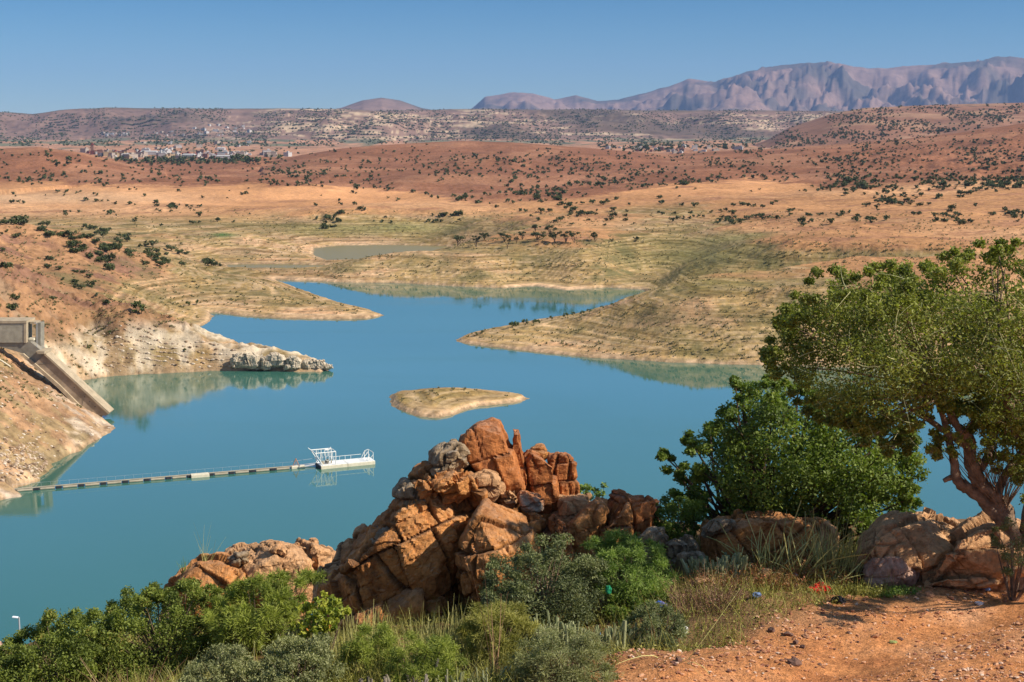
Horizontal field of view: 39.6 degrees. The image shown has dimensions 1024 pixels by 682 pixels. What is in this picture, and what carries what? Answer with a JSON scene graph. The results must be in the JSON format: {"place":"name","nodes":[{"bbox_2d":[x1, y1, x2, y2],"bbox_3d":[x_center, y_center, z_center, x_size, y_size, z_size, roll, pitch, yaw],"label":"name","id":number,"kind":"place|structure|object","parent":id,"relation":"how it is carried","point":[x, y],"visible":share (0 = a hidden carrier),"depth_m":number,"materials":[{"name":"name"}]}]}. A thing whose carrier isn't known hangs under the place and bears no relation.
{"place":"outdoors","nodes":[
{"label":"outdoors","id":0,"kind":"place"},
{"bbox_2d":[227,259,345,267],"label":"pond","id":1,"kind":"structure","parent":0,"point":[270,265],"depth_m":614.65,"materials":[{"name":"brown liquid"}]},
{"bbox_2d":[313,245,449,258],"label":"pond","id":2,"kind":"structure","parent":0,"point":[348,252],"depth_m":688.20,"materials":[{"name":"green liquid"}]},
{"bbox_2d":[0,56,1023,499],"bbox_3d":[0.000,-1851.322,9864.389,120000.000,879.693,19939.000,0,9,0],"label":"terrain","id":3,"kind":"structure","parent":0,"point":[818,88],"depth_m":769.18,"materials":[{"name":"soil"}]},
{"bbox_2d":[0,261,13,268],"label":"thorn shrub","id":4,"kind":"object","parent":3,"relation":"on","point":[7,264],"visible":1,"depth_m":361.04,"materials":[{"name":"green plant"}]},
{"bbox_2d":[0,317,113,415],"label":"water intake","id":5,"kind":"object","parent":3,"relation":"on","point":[52,367],"visible":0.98,"depth_m":292.44,"materials":[{"name":"concrete"}]},
{"bbox_2d":[0,321,252,481],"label":"shore stones","id":6,"kind":"object","parent":3,"relation":"on","point":[17,461],"visible":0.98,"depth_m":267.49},
{"bbox_2d":[131,300,146,313],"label":"waterside shrub","id":7,"kind":"object","parent":3,"relation":"on","point":[135,304],"visible":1,"depth_m":356.99,"materials":[{"name":"green plant"}]},
{"bbox_2d":[230,352,262,369],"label":"rock","id":8,"kind":"object","parent":3,"relation":"on","point":[252,361],"visible":1,"depth_m":350.08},
{"bbox_2d":[260,351,285,370],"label":"rock","id":9,"kind":"object","parent":3,"relation":"on","point":[272,360],"visible":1,"depth_m":349.53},
{"bbox_2d":[282,355,301,369],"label":"rock","id":10,"kind":"object","parent":3,"relation":"on","point":[293,362],"visible":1,"depth_m":349.46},
{"bbox_2d":[301,359,327,369],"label":"rock","id":11,"kind":"object","parent":3,"relation":"on","point":[308,364],"visible":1,"depth_m":350.29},
{"bbox_2d":[114,133,747,165],"bbox_3d":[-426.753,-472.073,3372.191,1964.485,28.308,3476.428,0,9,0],"label":"trees","id":12,"kind":"object","parent":3,"relation":"on","point":[247,159],"visible":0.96,"depth_m":2046.53,"materials":[{"name":"green plant"}]},
{"bbox_2d":[452,235,465,245],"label":"acacia tree","id":13,"kind":"object","parent":3,"relation":"on","point":[457,238],"visible":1,"depth_m":600.14,"materials":[{"name":"green plant"}]},
{"bbox_2d":[0,103,1023,296],"bbox_3d":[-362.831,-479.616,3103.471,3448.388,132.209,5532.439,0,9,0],"label":"scrub","id":14,"kind":"object","parent":3,"relation":"on","point":[835,184],"visible":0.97,"depth_m":1594.02,"materials":[{"name":"green plant"}]},
{"bbox_2d":[0,209,1023,407],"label":"ground cover","id":15,"kind":"object","parent":3,"relation":"on","point":[403,398],"visible":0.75,"depth_m":480.44,"materials":[{"name":"green plant"}]},
{"bbox_2d":[531,231,546,239],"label":"acacia tree","id":16,"kind":"object","parent":3,"relation":"on","point":[535,233],"visible":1,"depth_m":587.04,"materials":[{"name":"green plant"}]},
{"bbox_2d":[559,230,570,242],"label":"acacia tree","id":17,"kind":"object","parent":3,"relation":"on","point":[565,235],"visible":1,"depth_m":581.11,"materials":[{"name":"green plant"}]},
{"bbox_2d":[0,280,1023,648],"bbox_3d":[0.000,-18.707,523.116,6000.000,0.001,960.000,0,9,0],"label":"water","id":18,"kind":"structure","parent":0,"point":[614,424],"depth_m":279.91,"materials":[{"name":"liquid"}]},
{"bbox_2d":[12,457,324,491],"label":"floating walkway","id":19,"kind":"structure","parent":18,"relation":"on","point":[205,474],"depth_m":243.22,"materials":[{"name":"white plastic"}]},
{"bbox_2d":[290,458,314,468],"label":"warning marker","id":20,"kind":"object","parent":18,"relation":"in","point":[298,466],"visible":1,"depth_m":251.60,"materials":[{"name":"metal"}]},
{"bbox_2d":[308,447,374,468],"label":"work barge","id":21,"kind":"object","parent":18,"relation":"on","point":[339,463],"visible":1,"depth_m":252.99,"materials":[{"name":"white metal"}]},
{"bbox_2d":[0,0,1023,113],"label":"sky","id":22,"kind":"structure","parent":0,"point":[55,55],"materials":[{"name":"blue"}]},
{"bbox_2d":[4,519,1023,681],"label":"ground","id":23,"kind":"structure","parent":0,"point":[1005,615],"depth_m":17.18,"materials":[{"name":"soil"}]},
{"bbox_2d":[0,603,124,681],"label":"leafy bush","id":24,"kind":"object","parent":23,"relation":"on","point":[65,644],"visible":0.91,"depth_m":18.63,"materials":[{"name":"green plant"}]},
{"bbox_2d":[58,655,185,681],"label":"dry stalk","id":25,"kind":"object","parent":23,"relation":"on","point":[155,680],"visible":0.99,"depth_m":16.95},
{"bbox_2d":[95,577,226,681],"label":"leafy bush","id":26,"kind":"object","parent":23,"relation":"on","point":[136,604],"visible":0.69,"depth_m":19.16,"materials":[{"name":"green plant"}]},
{"bbox_2d":[160,552,260,622],"bbox_3d":[-5.620,4.830,26.667,2.065,1.879,2.249,0,9,0],"label":"rock","id":27,"kind":"object","parent":23,"relation":"on","point":[218,570],"visible":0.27,"depth_m":25.73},
{"bbox_2d":[227,551,249,568],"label":"rock","id":28,"kind":"object","parent":27,"relation":"on","point":[237,560],"visible":0.97,"depth_m":25.92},
{"bbox_2d":[175,641,261,681],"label":"leafy bush","id":29,"kind":"object","parent":23,"relation":"on","point":[224,653],"visible":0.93,"depth_m":15.53,"materials":[{"name":"green plant"}]},
{"bbox_2d":[159,638,285,681],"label":"dry stalk","id":30,"kind":"object","parent":23,"relation":"on","point":[222,671],"visible":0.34,"depth_m":15.43,"materials":[{"name":"grey plant"}]},
{"bbox_2d":[199,565,329,657],"bbox_3d":[-3.467,3.694,19.132,1.671,1.357,1.890,4,10,27],"label":"leafy bush","id":31,"kind":"object","parent":23,"relation":"on","point":[244,621],"visible":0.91,"depth_m":18.74,"materials":[{"name":"green plant"}]},
{"bbox_2d":[224,539,315,615],"bbox_3d":[-4.470,4.645,26.894,1.626,1.970,2.563,-4,10,-27],"label":"rock","id":32,"kind":"object","parent":23,"relation":"on","point":[266,561],"visible":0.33,"depth_m":26.00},
{"bbox_2d":[264,541,289,555],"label":"rock","id":33,"kind":"object","parent":32,"relation":"on","point":[276,548],"visible":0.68,"depth_m":25.92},
{"bbox_2d":[310,547,320,570],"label":"rock","id":34,"kind":"object","parent":32,"relation":"on","point":[315,553],"visible":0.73,"depth_m":26.41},
{"bbox_2d":[245,632,348,681],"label":"leafy bush","id":35,"kind":"object","parent":23,"relation":"on","point":[317,653],"visible":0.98,"depth_m":15.28,"materials":[{"name":"green plant"}]},
{"bbox_2d":[294,537,335,566],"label":"rock","id":36,"kind":"object","parent":23,"relation":"on","point":[327,554],"visible":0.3,"depth_m":26.87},
{"bbox_2d":[288,590,351,663],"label":"leafy bush","id":37,"kind":"object","parent":23,"relation":"on","point":[321,623],"visible":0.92,"depth_m":16.76,"materials":[{"name":"green plant"}]},
{"bbox_2d":[312,560,340,600],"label":"rock","id":38,"kind":"object","parent":23,"relation":"on","point":[328,568],"visible":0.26,"depth_m":23.51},
{"bbox_2d":[332,538,355,563],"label":"rock","id":39,"kind":"object","parent":38,"relation":"on","point":[344,546],"visible":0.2,"depth_m":23.98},
{"bbox_2d":[352,523,370,538],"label":"rock","id":40,"kind":"object","parent":39,"relation":"on","point":[357,531],"visible":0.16,"depth_m":23.98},
{"bbox_2d":[261,628,417,681],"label":"grass tuft","id":41,"kind":"object","parent":23,"relation":"on","point":[361,669],"visible":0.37,"depth_m":15.84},
{"bbox_2d":[331,604,393,674],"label":"rush clump","id":42,"kind":"object","parent":23,"relation":"on","point":[349,636],"visible":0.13,"depth_m":17.57,"materials":[{"name":"plant"}]},
{"bbox_2d":[334,621,400,678],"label":"leafy bush","id":43,"kind":"object","parent":23,"relation":"on","point":[383,637],"visible":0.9,"depth_m":16.19,"materials":[{"name":"green plant"}]},
{"bbox_2d":[358,676,386,681],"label":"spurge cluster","id":44,"kind":"object","parent":23,"relation":"on","point":[371,679],"visible":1,"depth_m":14.60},
{"bbox_2d":[336,657,450,681],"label":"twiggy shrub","id":45,"kind":"object","parent":23,"relation":"on","point":[390,675],"visible":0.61,"depth_m":15.21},
{"bbox_2d":[317,496,477,633],"bbox_3d":[-1.782,3.517,22.608,2.681,2.947,3.092,0,9,0],"label":"rock","id":46,"kind":"object","parent":23,"relation":"on","point":[413,546],"visible":0.49,"depth_m":21.34,"materials":[{"name":"stone"}]},
{"bbox_2d":[392,477,425,505],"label":"rock","id":47,"kind":"object","parent":46,"relation":"on","point":[405,490],"visible":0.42,"depth_m":21.49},
{"bbox_2d":[408,460,487,511],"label":"rock","id":48,"kind":"object","parent":46,"relation":"on","point":[461,490],"visible":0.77,"depth_m":21.48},
{"bbox_2d":[428,440,470,475],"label":"rock","id":49,"kind":"object","parent":48,"relation":"on","point":[450,455],"visible":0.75,"depth_m":21.59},
{"bbox_2d":[469,469,505,501],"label":"rock","id":50,"kind":"object","parent":48,"relation":"on","point":[491,482],"visible":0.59,"depth_m":21.63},
{"bbox_2d":[339,588,460,634],"bbox_3d":[-1.645,4.399,21.848,2.046,1.658,1.751,0,9,0],"label":"rock","id":51,"kind":"object","parent":23,"relation":"on","point":[404,599],"visible":0.27,"depth_m":21.14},
{"bbox_2d":[364,526,388,543],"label":"rock","id":52,"kind":"object","parent":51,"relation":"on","point":[379,532],"visible":0.05,"depth_m":21.58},
{"bbox_2d":[386,658,448,681],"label":"spurge cluster","id":53,"kind":"object","parent":23,"relation":"on","point":[426,679],"visible":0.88,"depth_m":15.02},
{"bbox_2d":[379,626,475,681],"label":"leafy bush","id":54,"kind":"object","parent":23,"relation":"on","point":[437,648],"visible":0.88,"depth_m":15.44,"materials":[{"name":"green plant"}]},
{"bbox_2d":[390,601,467,665],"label":"rush clump","id":55,"kind":"object","parent":23,"relation":"on","point":[451,629],"visible":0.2,"depth_m":17.13,"materials":[{"name":"plant"}]},
{"bbox_2d":[430,606,475,654],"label":"rush clump","id":56,"kind":"object","parent":23,"relation":"on","point":[454,633],"visible":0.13,"depth_m":17.31,"materials":[{"name":"plant"}]},
{"bbox_2d":[0,526,905,681],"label":"weeds","id":57,"kind":"object","parent":23,"relation":"on","point":[764,591],"visible":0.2,"depth_m":18.63,"materials":[{"name":"plant"}]},
{"bbox_2d":[421,661,514,681],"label":"spurge cluster","id":58,"kind":"object","parent":23,"relation":"on","point":[471,680],"visible":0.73,"depth_m":14.91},
{"bbox_2d":[470,545,507,678],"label":"dry stalk","id":59,"kind":"object","parent":23,"relation":"on","point":[495,663],"visible":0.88,"depth_m":15.32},
{"bbox_2d":[448,614,529,681],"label":"dry stalk","id":60,"kind":"object","parent":23,"relation":"on","point":[477,658],"visible":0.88,"depth_m":14.86,"materials":[{"name":"plant"}]},
{"bbox_2d":[448,643,546,681],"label":"grass tuft","id":61,"kind":"object","parent":23,"relation":"on","point":[497,675],"visible":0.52,"depth_m":15.08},
{"bbox_2d":[454,498,541,607],"bbox_3d":[-0.193,3.309,21.351,1.347,2.035,2.193,0,9,0],"label":"rock","id":62,"kind":"object","parent":23,"relation":"on","point":[491,527],"visible":0.67,"depth_m":20.67,"materials":[{"name":"stone"}]},
{"bbox_2d":[497,490,516,507],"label":"rock","id":63,"kind":"object","parent":62,"relation":"on","point":[507,498],"visible":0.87,"depth_m":21.84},
{"bbox_2d":[526,511,545,535],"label":"rock","id":64,"kind":"object","parent":62,"relation":"on","point":[537,522],"visible":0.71,"depth_m":21.36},
{"bbox_2d":[517,490,543,512],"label":"rock","id":65,"kind":"object","parent":64,"relation":"on","point":[528,501],"visible":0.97,"depth_m":21.52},
{"bbox_2d":[454,598,543,666],"bbox_3d":[-0.148,3.414,16.625,1.096,0.848,1.466,0,9,0],"label":"leafy bush","id":66,"kind":"object","parent":23,"relation":"on","point":[471,631],"visible":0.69,"depth_m":16.29,"materials":[{"name":"green plant"}]},
{"bbox_2d":[493,489,576,538],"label":"rock","id":67,"kind":"object","parent":23,"relation":"on","point":[516,507],"visible":0.03,"depth_m":22.64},
{"bbox_2d":[458,417,525,501],"bbox_3d":[-0.328,1.913,22.551,1.121,1.464,1.286,0,9,0],"label":"rock","id":68,"kind":"object","parent":67,"relation":"on","point":[487,443],"visible":0.69,"depth_m":22.00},
{"bbox_2d":[512,429,527,487],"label":"rock","id":69,"kind":"object","parent":67,"relation":"on","point":[517,446],"visible":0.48,"depth_m":22.37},
{"bbox_2d":[523,449,559,513],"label":"rock","id":70,"kind":"object","parent":67,"relation":"on","point":[543,481],"visible":0.68,"depth_m":22.45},
{"bbox_2d":[528,443,549,459],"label":"rock","id":71,"kind":"object","parent":70,"relation":"on","point":[541,450],"visible":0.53,"depth_m":23.12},
{"bbox_2d":[547,452,579,495],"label":"rock","id":72,"kind":"object","parent":67,"relation":"on","point":[563,465],"visible":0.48,"depth_m":22.82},
{"bbox_2d":[551,493,591,521],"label":"rock","id":73,"kind":"object","parent":67,"relation":"on","point":[570,507],"visible":0.37,"depth_m":22.13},
{"bbox_2d":[475,532,609,629],"bbox_3d":[0.404,3.189,18.999,1.789,1.284,2.187,0,9,0],"label":"leafy bush","id":74,"kind":"object","parent":23,"relation":"on","point":[583,566],"visible":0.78,"depth_m":18.56,"materials":[{"name":"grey plant"}]},
{"bbox_2d":[540,514,574,577],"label":"rock","id":75,"kind":"object","parent":23,"relation":"on","point":[554,524],"visible":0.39,"depth_m":21.27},
{"bbox_2d":[506,622,625,681],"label":"leafy bush","id":76,"kind":"object","parent":23,"relation":"on","point":[568,668],"visible":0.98,"depth_m":14.69,"materials":[{"name":"green plant"}]},
{"bbox_2d":[523,611,632,653],"bbox_3d":[0.768,3.532,16.717,1.319,0.715,0.884,0,9,0],"label":"spurge cluster","id":77,"kind":"object","parent":23,"relation":"on","point":[558,623],"visible":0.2,"depth_m":16.63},
{"bbox_2d":[565,497,609,561],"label":"rock","id":78,"kind":"object","parent":23,"relation":"on","point":[586,521],"visible":0.6,"depth_m":21.57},
{"bbox_2d":[579,482,608,501],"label":"leafy bush","id":79,"kind":"object","parent":23,"relation":"on","point":[585,487],"visible":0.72,"depth_m":24.17,"materials":[{"name":"green plant"}]},
{"bbox_2d":[599,502,633,566],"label":"rock","id":80,"kind":"object","parent":23,"relation":"on","point":[623,519],"visible":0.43,"depth_m":21.52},
{"bbox_2d":[580,526,681,605],"bbox_3d":[1.639,3.192,19.565,1.447,1.166,1.728,0,9,0],"label":"leafy bush","id":81,"kind":"object","parent":23,"relation":"on","point":[628,547],"visible":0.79,"depth_m":19.26,"materials":[{"name":"green plant"}]},
{"bbox_2d":[605,489,659,563],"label":"rock","id":82,"kind":"object","parent":23,"relation":"on","point":[644,509],"visible":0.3,"depth_m":21.93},
{"bbox_2d":[595,623,669,650],"bbox_3d":[1.301,3.597,16.898,0.978,0.501,0.668,-4,9,-23],"label":"spurge cluster","id":83,"kind":"object","parent":23,"relation":"on","point":[632,637],"visible":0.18,"depth_m":16.77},
{"bbox_2d":[601,583,677,625],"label":"leafy bush","id":84,"kind":"object","parent":23,"relation":"on","point":[617,598],"visible":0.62,"depth_m":18.66,"materials":[{"name":"green plant"}]},
{"bbox_2d":[632,526,668,579],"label":"rock","id":85,"kind":"object","parent":23,"relation":"on","point":[659,535],"visible":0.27,"depth_m":21.20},
{"bbox_2d":[564,591,737,673],"bbox_3d":[1.764,3.144,15.191,2.298,2.023,2.272,-4,10,-25],"label":"grass tuft","id":86,"kind":"object","parent":23,"relation":"on","point":[659,645],"visible":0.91,"depth_m":15.41,"materials":[{"name":"plant"}]},
{"bbox_2d":[616,598,690,651],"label":"leafy bush","id":87,"kind":"object","parent":23,"relation":"on","point":[678,625],"visible":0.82,"depth_m":16.80,"materials":[{"name":"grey plant"}]},
{"bbox_2d":[653,495,706,540],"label":"leafy bush","id":88,"kind":"object","parent":23,"relation":"on","point":[674,511],"visible":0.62,"depth_m":22.34,"materials":[{"name":"green plant"}]},
{"bbox_2d":[662,534,699,578],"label":"rock","id":89,"kind":"object","parent":23,"relation":"on","point":[684,543],"visible":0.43,"depth_m":21.32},
{"bbox_2d":[676,551,704,574],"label":"rock","id":90,"kind":"object","parent":23,"relation":"on","point":[687,555],"visible":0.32,"depth_m":20.80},
{"bbox_2d":[688,577,719,589],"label":"rock","id":91,"kind":"object","parent":23,"relation":"on","point":[701,582],"visible":0.19,"depth_m":19.54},
{"bbox_2d":[659,552,753,616],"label":"dry bush","id":92,"kind":"object","parent":23,"relation":"on","point":[718,598],"visible":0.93,"depth_m":18.27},
{"bbox_2d":[680,552,750,585],"bbox_3d":[2.879,3.233,20.097,1.020,0.547,0.772,0,9,0],"label":"spurge cluster","id":93,"kind":"object","parent":23,"relation":"on","point":[735,559],"visible":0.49,"depth_m":20.06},
{"bbox_2d":[680,561,809,591],"bbox_3d":[3.212,3.266,19.609,1.820,0.533,1.038,0,9,0],"label":"weed patch","id":94,"kind":"object","parent":23,"relation":"on","point":[761,578],"visible":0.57,"depth_m":19.55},
{"bbox_2d":[699,509,826,565],"bbox_3d":[3.986,3.351,22.413,2.116,1.464,1.745,0,9,0],"label":"rock","id":95,"kind":"object","parent":23,"relation":"on","point":[740,532],"visible":0.39,"depth_m":21.62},
{"bbox_2d":[701,519,736,537],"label":"rock","id":96,"kind":"object","parent":95,"relation":"on","point":[711,527],"visible":0.98,"depth_m":21.46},
{"bbox_2d":[716,500,816,571],"bbox_3d":[3.538,2.886,20.508,1.142,1.332,1.244,-8,12,-42],"label":"stem plant","id":97,"kind":"object","parent":23,"relation":"on","point":[781,553],"visible":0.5,"depth_m":20.43,"materials":[{"name":"plant"}]},
{"bbox_2d":[706,510,866,576],"bbox_3d":[3.992,3.019,20.461,1.692,0.998,2.337,-5,10,-28],"label":"stem plant","id":98,"kind":"object","parent":23,"relation":"on","point":[801,558],"visible":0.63,"depth_m":20.63,"materials":[{"name":"plant"}]},
{"bbox_2d":[787,657,801,665],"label":"loose stone","id":99,"kind":"object","parent":23,"relation":"on","point":[795,661],"visible":1,"depth_m":15.88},
{"bbox_2d":[654,374,944,546],"bbox_3d":[4.717,2.139,23.777,4.740,3.281,3.677,0,9,0],"label":"bushy tree","id":100,"kind":"object","parent":23,"relation":"on","point":[754,475],"visible":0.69,"depth_m":22.95,"materials":[{"name":"green plant"}]},
{"bbox_2d":[745,546,867,590],"bbox_3d":[4.191,3.346,20.643,2.181,0.631,1.262,0,9,0],"label":"weed patch","id":101,"kind":"object","parent":23,"relation":"on","point":[811,569],"visible":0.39,"depth_m":20.47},
{"bbox_2d":[769,527,863,588],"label":"stem plant","id":102,"kind":"object","parent":23,"relation":"on","point":[825,570],"visible":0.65,"depth_m":20.35,"materials":[{"name":"plant"}]},
{"bbox_2d":[809,582,832,593],"bbox_3d":[4.307,3.452,19.874,0.403,0.146,0.269,0,9,0],"label":"plastic bag","id":103,"kind":"object","parent":23,"relation":"on","point":[823,585],"visible":0.48,"depth_m":19.82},
{"bbox_2d":[816,520,839,559],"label":"rock","id":104,"kind":"object","parent":23,"relation":"on","point":[828,524],"visible":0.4,"depth_m":21.47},
{"bbox_2d":[788,495,881,583],"bbox_3d":[4.730,2.920,20.819,1.544,1.379,1.480,0,9,0],"label":"rush clump","id":105,"kind":"object","parent":23,"relation":"on","point":[835,562],"visible":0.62,"depth_m":20.81,"materials":[{"name":"plant"}]},
{"bbox_2d":[831,596,845,603],"bbox_3d":[4.356,3.444,18.976,0.176,0.116,0.147,8,12,44],"label":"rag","id":106,"kind":"object","parent":23,"relation":"on","point":[841,600],"visible":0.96,"depth_m":18.93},
{"bbox_2d":[823,580,890,597],"bbox_3d":[4.780,3.470,19.854,0.989,0.387,0.588,0,9,0],"label":"weed patch","id":107,"kind":"object","parent":23,"relation":"on","point":[873,591],"visible":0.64,"depth_m":19.75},
{"bbox_2d":[852,584,924,597],"bbox_3d":[5.239,3.534,19.949,1.074,0.304,0.579,0,9,0],"label":"weed patch","id":108,"kind":"object","parent":23,"relation":"on","point":[894,591],"visible":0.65,"depth_m":19.88,"materials":[{"name":"green plant"}]},
{"bbox_2d":[756,236,1023,589],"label":"argan tree","id":109,"kind":"object","parent":23,"relation":"on","point":[1000,405],"visible":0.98,"depth_m":19.44,"materials":[{"name":"green plant"}]},
{"bbox_2d":[863,556,919,589],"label":"rock","id":110,"kind":"object","parent":23,"relation":"on","point":[880,568],"visible":0.59,"depth_m":20.34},
{"bbox_2d":[853,507,960,578],"bbox_3d":[6.108,3.344,21.637,1.875,1.676,2.860,6,10,34],"label":"rock","id":111,"kind":"object","parent":23,"relation":"on","point":[925,540],"visible":0.43,"depth_m":20.66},
{"bbox_2d":[924,575,1000,588],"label":"rock","id":112,"kind":"object","parent":23,"relation":"on","point":[973,582],"visible":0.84,"depth_m":19.96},
{"bbox_2d":[927,511,1023,591],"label":"rock","id":113,"kind":"object","parent":23,"relation":"on","point":[973,552],"visible":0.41,"depth_m":20.10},
{"bbox_2d":[918,566,935,583],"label":"rock","id":114,"kind":"object","parent":113,"relation":"on","point":[923,578],"visible":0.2,"depth_m":20.51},
{"bbox_2d":[989,516,1023,600],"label":"leafy bush","id":115,"kind":"object","parent":23,"relation":"on","point":[1007,556],"visible":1,"depth_m":19.66,"materials":[{"name":"green plant"}]},
{"bbox_2d":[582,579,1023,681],"bbox_3d":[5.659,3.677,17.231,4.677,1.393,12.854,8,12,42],"label":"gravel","id":116,"kind":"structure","parent":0,"point":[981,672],"depth_m":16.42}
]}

